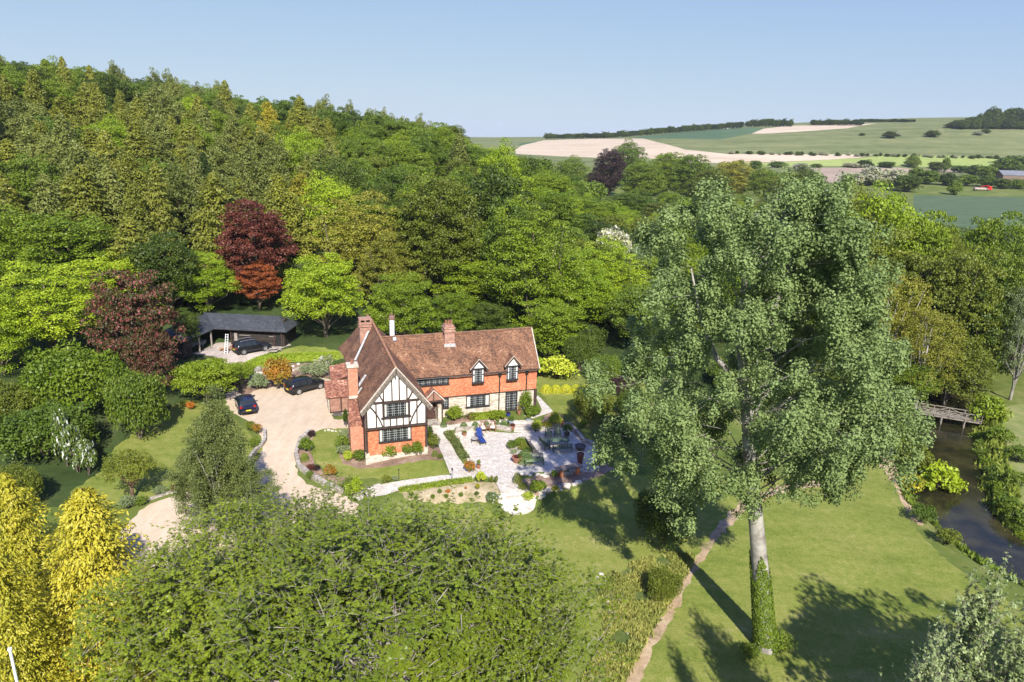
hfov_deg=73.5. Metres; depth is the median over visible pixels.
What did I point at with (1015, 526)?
bank plant
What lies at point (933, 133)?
field bush
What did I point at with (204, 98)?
broadleaf tree
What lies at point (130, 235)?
conifer
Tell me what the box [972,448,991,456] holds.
bank plant
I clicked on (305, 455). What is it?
clipped shrub
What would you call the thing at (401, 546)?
cherry tree
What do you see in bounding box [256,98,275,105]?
broadleaf tree
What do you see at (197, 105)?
conifer
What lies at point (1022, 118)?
skyline tree
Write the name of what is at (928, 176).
hedgerow tree
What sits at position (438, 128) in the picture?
beech tree
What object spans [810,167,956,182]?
field
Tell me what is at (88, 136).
conifer
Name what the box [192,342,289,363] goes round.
yard
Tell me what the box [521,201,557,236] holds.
valley tree
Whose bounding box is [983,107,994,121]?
skyline tree
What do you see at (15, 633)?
golden cypress
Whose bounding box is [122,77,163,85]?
broadleaf tree
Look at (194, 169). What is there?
conifer
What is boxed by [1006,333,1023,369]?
broadleaf tree
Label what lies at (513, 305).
valley tree
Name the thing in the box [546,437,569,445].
garden table
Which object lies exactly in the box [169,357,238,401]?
broadleaf tree
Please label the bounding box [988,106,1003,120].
skyline tree
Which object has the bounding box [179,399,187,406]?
garden shrub
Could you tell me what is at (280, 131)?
beech tree
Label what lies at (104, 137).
conifer
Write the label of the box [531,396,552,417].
stone path
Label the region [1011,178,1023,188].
hedgerow tree
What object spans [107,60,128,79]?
conifer
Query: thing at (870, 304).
broadleaf tree
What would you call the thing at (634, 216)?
valley tree
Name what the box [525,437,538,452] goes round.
garden bench
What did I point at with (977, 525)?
river
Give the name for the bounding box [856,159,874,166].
hedgerow tree
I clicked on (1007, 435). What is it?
garden shrub
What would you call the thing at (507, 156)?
broadleaf tree
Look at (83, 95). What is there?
conifer
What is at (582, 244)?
valley tree
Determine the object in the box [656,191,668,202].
valley tree
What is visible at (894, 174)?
hedgerow tree
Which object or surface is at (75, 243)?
beech tree
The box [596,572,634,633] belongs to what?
wildflowers
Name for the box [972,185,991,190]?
lorry
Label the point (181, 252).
broadleaf tree
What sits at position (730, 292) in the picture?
valley tree
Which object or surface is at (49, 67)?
beech tree
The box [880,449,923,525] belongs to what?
bare bank
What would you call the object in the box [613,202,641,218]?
valley tree
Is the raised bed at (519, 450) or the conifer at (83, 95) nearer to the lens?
the raised bed at (519, 450)
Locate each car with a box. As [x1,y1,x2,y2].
[231,337,270,354]
[234,394,257,413]
[284,375,324,394]
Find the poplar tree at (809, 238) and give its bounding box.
[575,164,936,654]
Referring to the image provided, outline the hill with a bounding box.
[467,117,1023,178]
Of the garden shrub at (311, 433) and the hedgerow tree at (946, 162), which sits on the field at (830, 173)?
the hedgerow tree at (946, 162)
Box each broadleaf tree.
[0,62,20,84]
[0,152,64,218]
[0,259,118,363]
[0,287,49,374]
[10,61,31,71]
[10,65,56,97]
[28,115,83,159]
[59,251,150,315]
[67,85,113,118]
[78,72,133,116]
[85,68,117,100]
[110,80,145,109]
[118,230,206,308]
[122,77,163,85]
[132,81,151,95]
[136,260,222,305]
[137,157,188,198]
[167,307,200,343]
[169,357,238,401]
[170,250,242,312]
[179,90,214,112]
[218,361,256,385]
[233,96,253,105]
[234,104,258,124]
[239,102,272,116]
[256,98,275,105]
[271,96,304,127]
[276,251,368,336]
[280,100,312,125]
[281,271,321,315]
[290,189,416,290]
[306,106,360,147]
[311,155,366,203]
[331,136,367,162]
[334,117,360,130]
[341,153,377,188]
[343,166,377,215]
[346,109,370,124]
[351,125,383,155]
[351,230,425,309]
[357,179,411,224]
[360,155,397,193]
[361,164,415,217]
[362,111,399,139]
[362,271,438,334]
[364,140,406,175]
[370,117,413,141]
[383,122,426,142]
[389,171,484,296]
[395,192,450,270]
[397,204,455,282]
[398,160,433,177]
[399,118,417,126]
[402,171,438,194]
[405,137,447,177]
[408,123,429,139]
[408,133,447,168]
[423,291,476,332]
[430,122,453,131]
[430,127,455,146]
[435,142,483,176]
[439,158,478,176]
[444,124,468,143]
[455,162,535,244]
[460,300,513,330]
[464,138,482,161]
[474,136,523,234]
[478,196,539,306]
[479,194,592,325]
[511,297,588,355]
[520,155,539,176]
[528,185,579,219]
[532,170,556,191]
[533,157,555,172]
[540,246,619,322]
[545,221,590,254]
[551,213,606,230]
[552,154,590,180]
[556,173,588,198]
[576,180,607,199]
[583,172,602,189]
[584,235,649,321]
[592,148,626,195]
[596,225,631,260]
[601,283,677,339]
[606,191,657,217]
[611,138,647,182]
[617,160,667,200]
[620,346,668,377]
[627,255,691,283]
[645,317,701,366]
[650,152,693,191]
[666,154,715,199]
[675,271,741,325]
[684,168,737,198]
[706,356,764,387]
[714,160,759,195]
[744,165,784,200]
[767,169,810,200]
[775,358,840,395]
[785,280,836,361]
[792,165,828,186]
[808,275,900,380]
[817,335,892,385]
[821,209,894,274]
[845,183,896,231]
[848,190,904,218]
[849,227,920,337]
[852,179,933,287]
[861,266,934,358]
[877,228,950,275]
[878,247,969,358]
[879,356,943,399]
[885,209,954,278]
[891,307,969,408]
[910,244,1007,390]
[916,328,999,405]
[929,230,984,258]
[930,215,962,250]
[934,227,973,280]
[948,317,1011,370]
[951,280,1023,395]
[956,210,1022,266]
[972,242,1023,379]
[986,217,1023,367]
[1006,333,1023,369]
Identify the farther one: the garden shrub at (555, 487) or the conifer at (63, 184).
the conifer at (63, 184)
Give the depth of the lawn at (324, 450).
63.74 m
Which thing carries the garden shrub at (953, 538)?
on the ground at (927, 530)
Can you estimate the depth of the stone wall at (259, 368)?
86.02 m
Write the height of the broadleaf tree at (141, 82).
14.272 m
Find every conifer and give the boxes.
[0,74,20,103]
[0,89,22,132]
[0,112,29,150]
[0,138,30,211]
[0,153,21,210]
[0,171,28,260]
[0,187,15,257]
[6,96,27,122]
[13,125,81,200]
[16,102,50,130]
[18,131,74,202]
[21,69,53,117]
[21,173,74,284]
[29,119,47,143]
[31,102,53,119]
[49,112,82,204]
[49,163,120,274]
[50,95,83,128]
[55,56,77,100]
[56,138,116,217]
[56,173,108,246]
[69,117,85,139]
[73,82,89,122]
[75,127,112,167]
[81,81,114,133]
[84,65,96,79]
[85,109,112,138]
[89,217,184,316]
[90,126,123,163]
[90,165,126,249]
[91,129,120,173]
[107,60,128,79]
[109,150,166,229]
[112,89,128,120]
[112,120,161,192]
[115,109,137,157]
[115,179,162,255]
[117,150,163,231]
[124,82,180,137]
[126,96,150,146]
[132,107,176,163]
[142,132,172,168]
[142,160,184,259]
[146,66,161,81]
[147,80,164,101]
[154,155,202,242]
[159,68,184,93]
[160,92,187,124]
[163,77,186,102]
[165,116,182,162]
[169,123,199,182]
[176,122,209,185]
[179,143,206,246]
[180,111,194,125]
[184,171,250,291]
[185,81,205,96]
[188,172,257,269]
[190,95,216,139]
[194,107,219,145]
[198,152,211,191]
[205,146,250,190]
[206,133,238,173]
[208,82,221,92]
[211,97,227,133]
[216,80,236,139]
[219,109,249,155]
[226,176,254,216]
[232,146,266,203]
[235,122,259,196]
[241,102,261,128]
[242,109,267,125]
[245,124,295,195]
[245,149,291,201]
[249,190,297,293]
[251,182,314,248]
[255,119,272,147]
[260,101,282,129]
[260,172,317,266]
[268,124,282,141]
[283,111,301,153]
[287,96,310,129]
[287,172,316,235]
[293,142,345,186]
[296,159,323,238]
[301,113,324,148]
[311,94,335,114]
[313,115,331,145]
[321,117,342,150]
[325,140,340,159]
[341,99,356,115]
[376,106,389,121]
[415,112,427,131]
[445,132,471,175]
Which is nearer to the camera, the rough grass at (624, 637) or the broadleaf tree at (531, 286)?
the rough grass at (624, 637)
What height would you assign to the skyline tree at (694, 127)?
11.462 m
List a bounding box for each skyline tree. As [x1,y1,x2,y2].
[543,133,550,138]
[601,131,608,137]
[691,123,696,130]
[726,122,733,128]
[758,119,764,125]
[769,119,774,126]
[788,119,793,126]
[841,118,847,125]
[943,122,954,127]
[954,120,966,128]
[964,120,971,128]
[968,120,977,128]
[974,119,982,128]
[977,113,984,119]
[979,119,989,128]
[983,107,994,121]
[984,120,994,128]
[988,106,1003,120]
[992,120,998,128]
[996,119,1003,127]
[1000,119,1011,128]
[1001,111,1009,119]
[1004,108,1016,127]
[1007,118,1015,128]
[1013,107,1023,121]
[1013,121,1021,128]
[1018,109,1023,120]
[1018,121,1023,128]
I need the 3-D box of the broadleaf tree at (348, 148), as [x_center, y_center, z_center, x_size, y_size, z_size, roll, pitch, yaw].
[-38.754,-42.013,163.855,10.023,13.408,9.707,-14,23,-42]
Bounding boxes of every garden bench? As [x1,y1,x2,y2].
[524,453,543,465]
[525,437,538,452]
[539,436,549,450]
[552,444,572,452]
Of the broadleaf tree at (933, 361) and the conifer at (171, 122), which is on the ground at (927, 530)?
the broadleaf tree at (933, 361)
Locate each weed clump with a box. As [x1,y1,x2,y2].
[739,640,762,662]
[771,628,798,653]
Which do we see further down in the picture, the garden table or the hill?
the garden table
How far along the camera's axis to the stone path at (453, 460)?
67.79 m
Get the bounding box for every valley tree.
[430,259,505,305]
[432,224,485,292]
[462,221,496,274]
[468,147,504,161]
[493,274,559,319]
[506,168,536,199]
[509,250,555,277]
[512,157,530,170]
[517,226,547,239]
[519,172,539,193]
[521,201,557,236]
[531,172,576,196]
[534,165,564,177]
[536,188,583,227]
[553,236,609,259]
[554,268,622,322]
[556,247,593,298]
[558,196,584,220]
[559,178,581,197]
[577,197,622,226]
[578,219,637,243]
[581,195,617,210]
[581,202,611,221]
[583,239,634,281]
[584,214,633,239]
[601,272,656,300]
[607,279,684,318]
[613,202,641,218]
[617,213,635,221]
[621,215,663,247]
[625,210,643,218]
[640,202,669,218]
[643,245,692,262]
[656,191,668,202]
[661,191,684,206]
[661,278,738,331]
[666,227,703,260]
[667,200,692,210]
[669,253,710,278]
[671,213,704,235]
[675,199,697,208]
[689,242,711,258]
[696,277,740,340]
[732,201,757,217]
[736,193,751,201]
[755,199,772,204]
[755,201,765,213]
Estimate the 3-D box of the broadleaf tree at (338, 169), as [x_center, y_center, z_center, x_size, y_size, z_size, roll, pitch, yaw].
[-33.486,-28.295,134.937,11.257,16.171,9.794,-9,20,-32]
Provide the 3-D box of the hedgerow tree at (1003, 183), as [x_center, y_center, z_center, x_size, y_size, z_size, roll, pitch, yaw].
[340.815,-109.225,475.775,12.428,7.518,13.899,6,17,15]
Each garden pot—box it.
[575,443,585,450]
[577,452,583,463]
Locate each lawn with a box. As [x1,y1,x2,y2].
[70,400,262,505]
[202,464,1023,681]
[260,346,343,367]
[311,428,449,480]
[536,375,646,418]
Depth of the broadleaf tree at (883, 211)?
109.14 m
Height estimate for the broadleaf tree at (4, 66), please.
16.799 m
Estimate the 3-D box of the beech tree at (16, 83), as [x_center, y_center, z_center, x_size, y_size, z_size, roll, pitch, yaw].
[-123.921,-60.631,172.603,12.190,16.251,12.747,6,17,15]
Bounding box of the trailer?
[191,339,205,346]
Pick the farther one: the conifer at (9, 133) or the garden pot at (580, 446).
the conifer at (9, 133)
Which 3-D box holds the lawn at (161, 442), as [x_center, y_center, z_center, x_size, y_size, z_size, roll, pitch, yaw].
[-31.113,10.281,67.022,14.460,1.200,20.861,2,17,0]
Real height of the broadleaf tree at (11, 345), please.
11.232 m
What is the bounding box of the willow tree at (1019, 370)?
[993,286,1023,399]
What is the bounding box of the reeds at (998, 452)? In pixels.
[965,397,1023,538]
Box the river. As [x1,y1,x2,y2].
[906,375,1023,583]
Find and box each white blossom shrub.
[49,405,70,465]
[60,421,87,472]
[71,435,97,474]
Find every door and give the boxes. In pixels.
[275,332,280,346]
[428,402,435,418]
[505,391,517,411]
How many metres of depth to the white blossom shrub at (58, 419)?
61.39 m
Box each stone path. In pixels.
[346,472,477,497]
[432,419,507,474]
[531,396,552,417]
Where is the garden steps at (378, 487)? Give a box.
[352,483,385,500]
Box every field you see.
[515,138,865,162]
[629,127,762,139]
[745,155,997,166]
[752,123,875,133]
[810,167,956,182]
[913,195,1023,228]
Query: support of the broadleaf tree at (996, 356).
on the ground at (927, 530)
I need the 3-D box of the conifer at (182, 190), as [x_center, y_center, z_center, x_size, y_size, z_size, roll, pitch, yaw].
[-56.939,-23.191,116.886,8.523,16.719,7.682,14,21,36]
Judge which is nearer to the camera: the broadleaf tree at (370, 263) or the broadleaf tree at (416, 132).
the broadleaf tree at (370, 263)
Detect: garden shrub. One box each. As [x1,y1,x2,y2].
[0,378,43,433]
[0,398,100,461]
[0,461,44,503]
[16,338,127,411]
[100,366,169,438]
[117,494,137,508]
[134,495,148,505]
[151,485,165,493]
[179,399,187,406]
[186,401,195,409]
[245,421,255,430]
[246,372,269,388]
[249,436,259,447]
[251,423,262,433]
[295,363,314,373]
[298,437,314,451]
[304,471,313,478]
[305,463,314,470]
[307,430,315,436]
[308,362,328,377]
[311,464,319,470]
[313,354,335,364]
[323,463,337,475]
[325,360,340,370]
[333,434,349,445]
[336,445,351,453]
[338,428,348,437]
[342,450,352,460]
[343,408,347,424]
[344,476,364,493]
[352,449,364,460]
[381,474,390,481]
[382,445,396,456]
[401,443,412,454]
[408,441,423,455]
[428,425,433,436]
[428,433,440,448]
[445,404,463,419]
[463,460,475,471]
[465,411,478,418]
[476,471,486,481]
[485,491,498,502]
[487,410,505,419]
[506,440,516,448]
[514,436,525,444]
[518,440,527,449]
[518,482,528,489]
[519,390,532,411]
[521,491,534,499]
[524,404,540,416]
[524,445,534,452]
[529,479,543,492]
[531,420,542,428]
[538,357,545,373]
[538,480,548,487]
[539,353,579,377]
[543,421,552,426]
[548,411,562,423]
[550,469,558,477]
[551,485,559,490]
[562,332,598,370]
[571,321,608,351]
[573,384,615,420]
[580,419,587,426]
[588,352,622,380]
[596,412,637,440]
[608,375,634,393]
[614,389,649,411]
[900,473,924,493]
[906,502,938,522]
[935,525,966,546]
[968,391,1014,422]
[985,424,1019,441]
[992,495,1021,511]
[997,469,1023,486]
[1004,507,1023,525]
[1005,444,1023,460]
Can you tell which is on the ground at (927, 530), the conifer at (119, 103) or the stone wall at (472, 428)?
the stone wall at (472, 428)
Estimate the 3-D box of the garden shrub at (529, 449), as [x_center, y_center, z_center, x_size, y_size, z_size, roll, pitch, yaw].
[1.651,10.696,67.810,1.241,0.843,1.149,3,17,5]
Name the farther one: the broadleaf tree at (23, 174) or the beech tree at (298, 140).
the beech tree at (298, 140)
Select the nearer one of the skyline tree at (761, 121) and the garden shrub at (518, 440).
the garden shrub at (518, 440)
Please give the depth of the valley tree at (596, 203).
159.70 m
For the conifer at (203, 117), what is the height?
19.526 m
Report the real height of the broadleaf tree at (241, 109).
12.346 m
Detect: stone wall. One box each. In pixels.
[144,486,189,502]
[242,366,261,379]
[249,428,266,461]
[294,429,343,493]
[455,424,511,432]
[535,422,567,430]
[567,422,595,445]
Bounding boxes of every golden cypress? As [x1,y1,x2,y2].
[0,472,98,679]
[0,547,98,681]
[23,486,211,681]
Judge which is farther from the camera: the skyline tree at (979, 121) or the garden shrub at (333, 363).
the skyline tree at (979, 121)
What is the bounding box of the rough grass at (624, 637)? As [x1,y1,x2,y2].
[583,552,694,681]
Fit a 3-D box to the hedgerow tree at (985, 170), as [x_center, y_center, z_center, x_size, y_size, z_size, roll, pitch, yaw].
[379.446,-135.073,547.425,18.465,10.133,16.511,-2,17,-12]
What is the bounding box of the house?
[324,313,539,464]
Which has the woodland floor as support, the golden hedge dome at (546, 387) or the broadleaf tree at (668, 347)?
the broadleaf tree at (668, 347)
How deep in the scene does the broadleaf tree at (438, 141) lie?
171.71 m
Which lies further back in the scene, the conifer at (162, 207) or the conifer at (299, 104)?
the conifer at (299, 104)
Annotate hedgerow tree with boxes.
[748,160,761,168]
[767,160,788,167]
[792,163,808,170]
[810,163,822,166]
[837,172,865,183]
[838,174,856,190]
[842,163,859,166]
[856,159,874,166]
[859,164,888,185]
[877,161,895,167]
[883,168,907,186]
[893,174,924,191]
[903,154,921,166]
[908,166,922,176]
[919,169,940,183]
[926,161,944,170]
[937,171,960,185]
[942,156,951,170]
[946,178,963,194]
[949,165,968,172]
[959,174,979,185]
[962,164,982,174]
[975,165,998,175]
[975,174,996,186]
[987,156,1023,170]
[994,178,1012,188]
[1009,155,1023,170]
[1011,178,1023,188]
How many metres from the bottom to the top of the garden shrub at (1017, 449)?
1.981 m
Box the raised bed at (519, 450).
[507,440,541,461]
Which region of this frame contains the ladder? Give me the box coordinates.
[224,334,227,353]
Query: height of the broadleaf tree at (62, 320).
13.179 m
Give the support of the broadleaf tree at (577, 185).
on the woodland floor
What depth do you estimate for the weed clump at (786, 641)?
45.29 m
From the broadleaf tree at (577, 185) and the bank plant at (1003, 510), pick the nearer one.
the bank plant at (1003, 510)
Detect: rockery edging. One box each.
[292,363,328,373]
[454,432,471,458]
[518,465,599,477]
[519,478,585,506]
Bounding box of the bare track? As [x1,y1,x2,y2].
[625,481,819,681]
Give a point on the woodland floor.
(60, 478)
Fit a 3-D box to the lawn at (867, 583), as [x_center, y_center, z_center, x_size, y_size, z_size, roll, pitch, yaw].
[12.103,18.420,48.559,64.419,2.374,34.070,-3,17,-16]
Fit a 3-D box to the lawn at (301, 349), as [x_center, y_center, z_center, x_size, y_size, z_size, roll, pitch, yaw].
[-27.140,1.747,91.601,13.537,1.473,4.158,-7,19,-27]
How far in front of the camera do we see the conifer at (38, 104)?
150.01 m
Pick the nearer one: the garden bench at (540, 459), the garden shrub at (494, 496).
the garden shrub at (494, 496)
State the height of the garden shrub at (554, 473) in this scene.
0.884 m
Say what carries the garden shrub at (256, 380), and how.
on the flower bed at (242, 388)
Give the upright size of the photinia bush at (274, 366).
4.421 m
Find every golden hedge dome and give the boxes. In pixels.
[540,384,551,393]
[550,384,561,393]
[560,384,571,394]
[570,384,578,393]
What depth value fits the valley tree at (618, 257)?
124.75 m
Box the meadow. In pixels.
[1000,403,1023,529]
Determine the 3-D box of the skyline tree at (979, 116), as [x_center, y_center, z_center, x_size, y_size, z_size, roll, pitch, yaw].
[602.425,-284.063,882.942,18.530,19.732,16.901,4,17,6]
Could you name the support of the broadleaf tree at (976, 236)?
on the ground at (927, 530)
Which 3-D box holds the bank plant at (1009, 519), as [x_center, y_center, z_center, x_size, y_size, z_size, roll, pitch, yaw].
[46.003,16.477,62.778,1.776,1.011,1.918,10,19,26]
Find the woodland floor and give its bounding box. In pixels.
[0,174,1022,681]
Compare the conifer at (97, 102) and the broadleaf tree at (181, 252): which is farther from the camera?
the conifer at (97, 102)
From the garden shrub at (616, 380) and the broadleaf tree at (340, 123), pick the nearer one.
the garden shrub at (616, 380)
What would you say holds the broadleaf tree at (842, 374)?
on the ground at (927, 530)
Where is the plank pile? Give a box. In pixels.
[267,347,280,351]
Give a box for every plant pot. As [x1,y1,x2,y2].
[476,459,480,468]
[507,416,514,423]
[511,454,522,462]
[517,406,520,414]
[560,424,571,436]
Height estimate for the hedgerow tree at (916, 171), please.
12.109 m
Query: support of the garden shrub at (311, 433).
on the flower bed at (319, 471)
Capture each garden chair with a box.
[479,421,486,429]
[489,421,496,431]
[545,427,551,438]
[554,426,560,436]
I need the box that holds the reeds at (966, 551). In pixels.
[896,396,1023,586]
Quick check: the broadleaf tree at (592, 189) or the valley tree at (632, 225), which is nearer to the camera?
the valley tree at (632, 225)
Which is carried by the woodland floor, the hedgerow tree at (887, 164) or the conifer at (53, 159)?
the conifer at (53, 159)
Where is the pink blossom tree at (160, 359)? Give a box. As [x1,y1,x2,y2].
[117,316,177,384]
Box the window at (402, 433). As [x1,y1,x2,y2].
[378,426,411,443]
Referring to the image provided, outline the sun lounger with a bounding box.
[475,427,486,444]
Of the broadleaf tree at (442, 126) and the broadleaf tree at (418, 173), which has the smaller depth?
the broadleaf tree at (418, 173)
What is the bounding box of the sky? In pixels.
[0,0,1023,136]
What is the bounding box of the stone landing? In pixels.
[498,487,535,514]
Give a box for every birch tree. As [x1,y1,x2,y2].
[162,432,233,528]
[182,384,251,538]
[218,450,282,544]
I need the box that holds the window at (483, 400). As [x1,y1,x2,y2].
[465,394,489,407]
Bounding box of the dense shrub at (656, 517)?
[633,488,696,549]
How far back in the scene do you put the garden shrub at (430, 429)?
68.70 m
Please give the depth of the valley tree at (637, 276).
116.66 m
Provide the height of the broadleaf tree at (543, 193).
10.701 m
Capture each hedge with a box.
[244,351,338,366]
[398,476,472,492]
[443,429,469,460]
[469,410,505,420]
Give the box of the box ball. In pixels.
[500,419,507,425]
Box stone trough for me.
[333,412,341,415]
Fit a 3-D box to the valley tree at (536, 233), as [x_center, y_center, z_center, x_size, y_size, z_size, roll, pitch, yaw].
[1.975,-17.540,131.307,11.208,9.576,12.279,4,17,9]
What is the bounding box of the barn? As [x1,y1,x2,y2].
[993,170,1023,179]
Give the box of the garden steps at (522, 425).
[513,420,534,431]
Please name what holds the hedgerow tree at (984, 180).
on the ground at (927, 530)
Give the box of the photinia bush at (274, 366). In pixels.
[261,355,292,387]
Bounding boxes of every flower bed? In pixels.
[234,363,330,394]
[299,430,345,483]
[339,428,443,468]
[398,481,498,503]
[446,415,507,424]
[515,463,614,495]
[535,412,563,431]
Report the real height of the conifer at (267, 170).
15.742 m
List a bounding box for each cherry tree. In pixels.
[59,473,364,681]
[175,463,429,680]
[179,483,637,681]
[382,519,588,681]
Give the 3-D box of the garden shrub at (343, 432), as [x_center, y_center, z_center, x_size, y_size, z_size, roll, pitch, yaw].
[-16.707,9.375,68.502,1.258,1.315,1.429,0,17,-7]
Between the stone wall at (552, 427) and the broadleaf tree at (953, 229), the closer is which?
the stone wall at (552, 427)
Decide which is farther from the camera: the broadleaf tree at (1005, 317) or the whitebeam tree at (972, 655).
the broadleaf tree at (1005, 317)
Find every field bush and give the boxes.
[881,130,898,137]
[923,130,940,136]
[972,131,984,134]
[981,129,991,132]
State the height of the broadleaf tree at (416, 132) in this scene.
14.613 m
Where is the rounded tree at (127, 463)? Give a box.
[96,448,164,499]
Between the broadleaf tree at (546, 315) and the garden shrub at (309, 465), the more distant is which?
the broadleaf tree at (546, 315)
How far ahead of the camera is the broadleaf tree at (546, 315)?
93.52 m
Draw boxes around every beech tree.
[0,66,43,100]
[0,203,73,291]
[9,209,121,296]
[28,55,60,104]
[36,75,80,112]
[67,69,88,95]
[69,66,85,79]
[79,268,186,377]
[80,113,128,154]
[165,118,221,168]
[174,94,206,114]
[180,79,195,91]
[191,88,239,116]
[192,105,233,139]
[198,83,212,92]
[214,198,300,298]
[222,115,256,142]
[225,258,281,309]
[255,120,296,140]
[257,134,297,182]
[282,125,326,161]
[285,142,335,182]
[297,169,357,257]
[309,174,363,238]
[335,126,380,157]
[337,120,379,145]
[358,200,413,268]
[374,129,418,166]
[387,140,436,172]
[392,172,451,257]
[397,164,417,182]
[427,122,455,173]
[428,122,441,133]
[436,165,478,195]
[445,168,468,187]
[447,186,490,228]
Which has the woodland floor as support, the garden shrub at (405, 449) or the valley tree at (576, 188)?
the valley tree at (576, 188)
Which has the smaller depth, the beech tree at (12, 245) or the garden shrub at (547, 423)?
the garden shrub at (547, 423)
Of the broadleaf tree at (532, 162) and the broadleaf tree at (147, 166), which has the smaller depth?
the broadleaf tree at (147, 166)
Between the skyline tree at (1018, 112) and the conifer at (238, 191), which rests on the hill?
the skyline tree at (1018, 112)
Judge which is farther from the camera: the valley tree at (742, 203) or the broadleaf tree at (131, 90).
the valley tree at (742, 203)
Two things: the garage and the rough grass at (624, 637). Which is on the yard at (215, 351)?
the garage
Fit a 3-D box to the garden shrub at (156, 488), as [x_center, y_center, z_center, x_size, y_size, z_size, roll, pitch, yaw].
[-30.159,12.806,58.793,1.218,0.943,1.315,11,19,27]
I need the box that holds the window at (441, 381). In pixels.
[416,378,449,386]
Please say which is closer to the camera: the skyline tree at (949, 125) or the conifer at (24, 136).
the conifer at (24, 136)
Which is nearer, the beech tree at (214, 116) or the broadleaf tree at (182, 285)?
the broadleaf tree at (182, 285)
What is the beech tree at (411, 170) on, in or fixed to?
on the woodland floor
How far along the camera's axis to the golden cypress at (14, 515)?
36.22 m
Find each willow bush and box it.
[625,240,654,268]
[891,438,934,471]
[918,459,968,493]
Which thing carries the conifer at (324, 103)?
on the woodland floor
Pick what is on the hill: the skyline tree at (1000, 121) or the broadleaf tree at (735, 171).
the skyline tree at (1000, 121)
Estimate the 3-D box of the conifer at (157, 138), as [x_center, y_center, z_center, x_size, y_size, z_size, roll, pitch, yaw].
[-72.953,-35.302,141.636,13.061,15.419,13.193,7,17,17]
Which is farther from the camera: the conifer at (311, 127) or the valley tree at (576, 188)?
the valley tree at (576, 188)
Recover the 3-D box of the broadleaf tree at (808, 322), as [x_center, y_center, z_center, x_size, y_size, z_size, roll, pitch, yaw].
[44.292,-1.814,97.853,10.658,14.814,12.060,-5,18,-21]
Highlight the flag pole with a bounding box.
[7,647,18,681]
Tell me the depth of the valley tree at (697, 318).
106.61 m
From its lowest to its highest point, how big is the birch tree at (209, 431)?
13.717 m
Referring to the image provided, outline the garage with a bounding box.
[158,312,299,358]
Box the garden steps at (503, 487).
[496,480,521,499]
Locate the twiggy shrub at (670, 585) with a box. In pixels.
[647,564,683,601]
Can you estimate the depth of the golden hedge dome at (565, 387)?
82.31 m
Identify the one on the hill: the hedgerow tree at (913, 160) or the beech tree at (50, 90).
the hedgerow tree at (913, 160)
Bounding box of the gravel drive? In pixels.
[116,378,359,578]
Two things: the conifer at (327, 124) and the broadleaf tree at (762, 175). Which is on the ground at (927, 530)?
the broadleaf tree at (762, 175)
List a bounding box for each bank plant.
[967,431,985,438]
[972,439,988,447]
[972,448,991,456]
[978,456,994,464]
[984,464,999,472]
[989,472,1000,480]
[989,480,1006,488]
[992,489,1008,497]
[997,506,1011,514]
[1003,514,1022,526]
[1009,523,1023,531]
[1014,531,1023,539]
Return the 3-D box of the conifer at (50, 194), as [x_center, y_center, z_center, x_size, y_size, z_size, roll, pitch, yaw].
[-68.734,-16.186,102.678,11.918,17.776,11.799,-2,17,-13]
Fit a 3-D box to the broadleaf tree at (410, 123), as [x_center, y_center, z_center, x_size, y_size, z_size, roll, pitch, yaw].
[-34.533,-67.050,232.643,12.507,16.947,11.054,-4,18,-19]
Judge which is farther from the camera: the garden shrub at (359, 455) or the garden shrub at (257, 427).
the garden shrub at (257, 427)
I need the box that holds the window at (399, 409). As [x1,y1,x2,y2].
[383,401,409,418]
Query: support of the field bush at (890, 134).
on the hill
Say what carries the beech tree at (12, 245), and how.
on the woodland floor
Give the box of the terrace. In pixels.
[458,427,595,481]
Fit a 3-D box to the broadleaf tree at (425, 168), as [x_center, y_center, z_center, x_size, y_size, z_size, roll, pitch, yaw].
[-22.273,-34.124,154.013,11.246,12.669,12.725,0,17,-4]
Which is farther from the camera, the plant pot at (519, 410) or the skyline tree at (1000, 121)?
the skyline tree at (1000, 121)
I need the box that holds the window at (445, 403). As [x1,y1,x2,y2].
[443,398,448,408]
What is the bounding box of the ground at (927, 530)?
[1,166,1023,681]
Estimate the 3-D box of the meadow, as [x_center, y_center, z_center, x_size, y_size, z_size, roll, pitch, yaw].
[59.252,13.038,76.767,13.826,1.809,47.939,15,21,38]
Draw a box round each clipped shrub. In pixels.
[300,453,308,461]
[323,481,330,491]
[431,450,437,456]
[512,472,522,484]
[518,449,533,465]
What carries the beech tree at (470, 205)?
on the woodland floor
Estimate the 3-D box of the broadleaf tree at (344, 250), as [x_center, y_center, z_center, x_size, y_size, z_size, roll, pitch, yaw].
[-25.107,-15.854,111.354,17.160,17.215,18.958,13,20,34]
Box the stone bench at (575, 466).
[554,463,582,476]
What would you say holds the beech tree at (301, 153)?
on the woodland floor
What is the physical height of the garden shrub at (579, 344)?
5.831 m
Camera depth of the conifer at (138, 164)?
118.61 m
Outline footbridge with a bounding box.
[918,403,982,427]
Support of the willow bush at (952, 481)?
on the ground at (927, 530)
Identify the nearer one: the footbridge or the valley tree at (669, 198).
the footbridge
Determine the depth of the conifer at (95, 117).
151.08 m
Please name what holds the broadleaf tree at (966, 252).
on the ground at (927, 530)
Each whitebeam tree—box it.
[878,544,1023,681]
[892,607,967,681]
[970,596,1023,681]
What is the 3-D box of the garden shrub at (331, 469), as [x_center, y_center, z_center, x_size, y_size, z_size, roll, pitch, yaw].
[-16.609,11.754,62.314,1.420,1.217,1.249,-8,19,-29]
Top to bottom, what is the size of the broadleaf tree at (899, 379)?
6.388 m

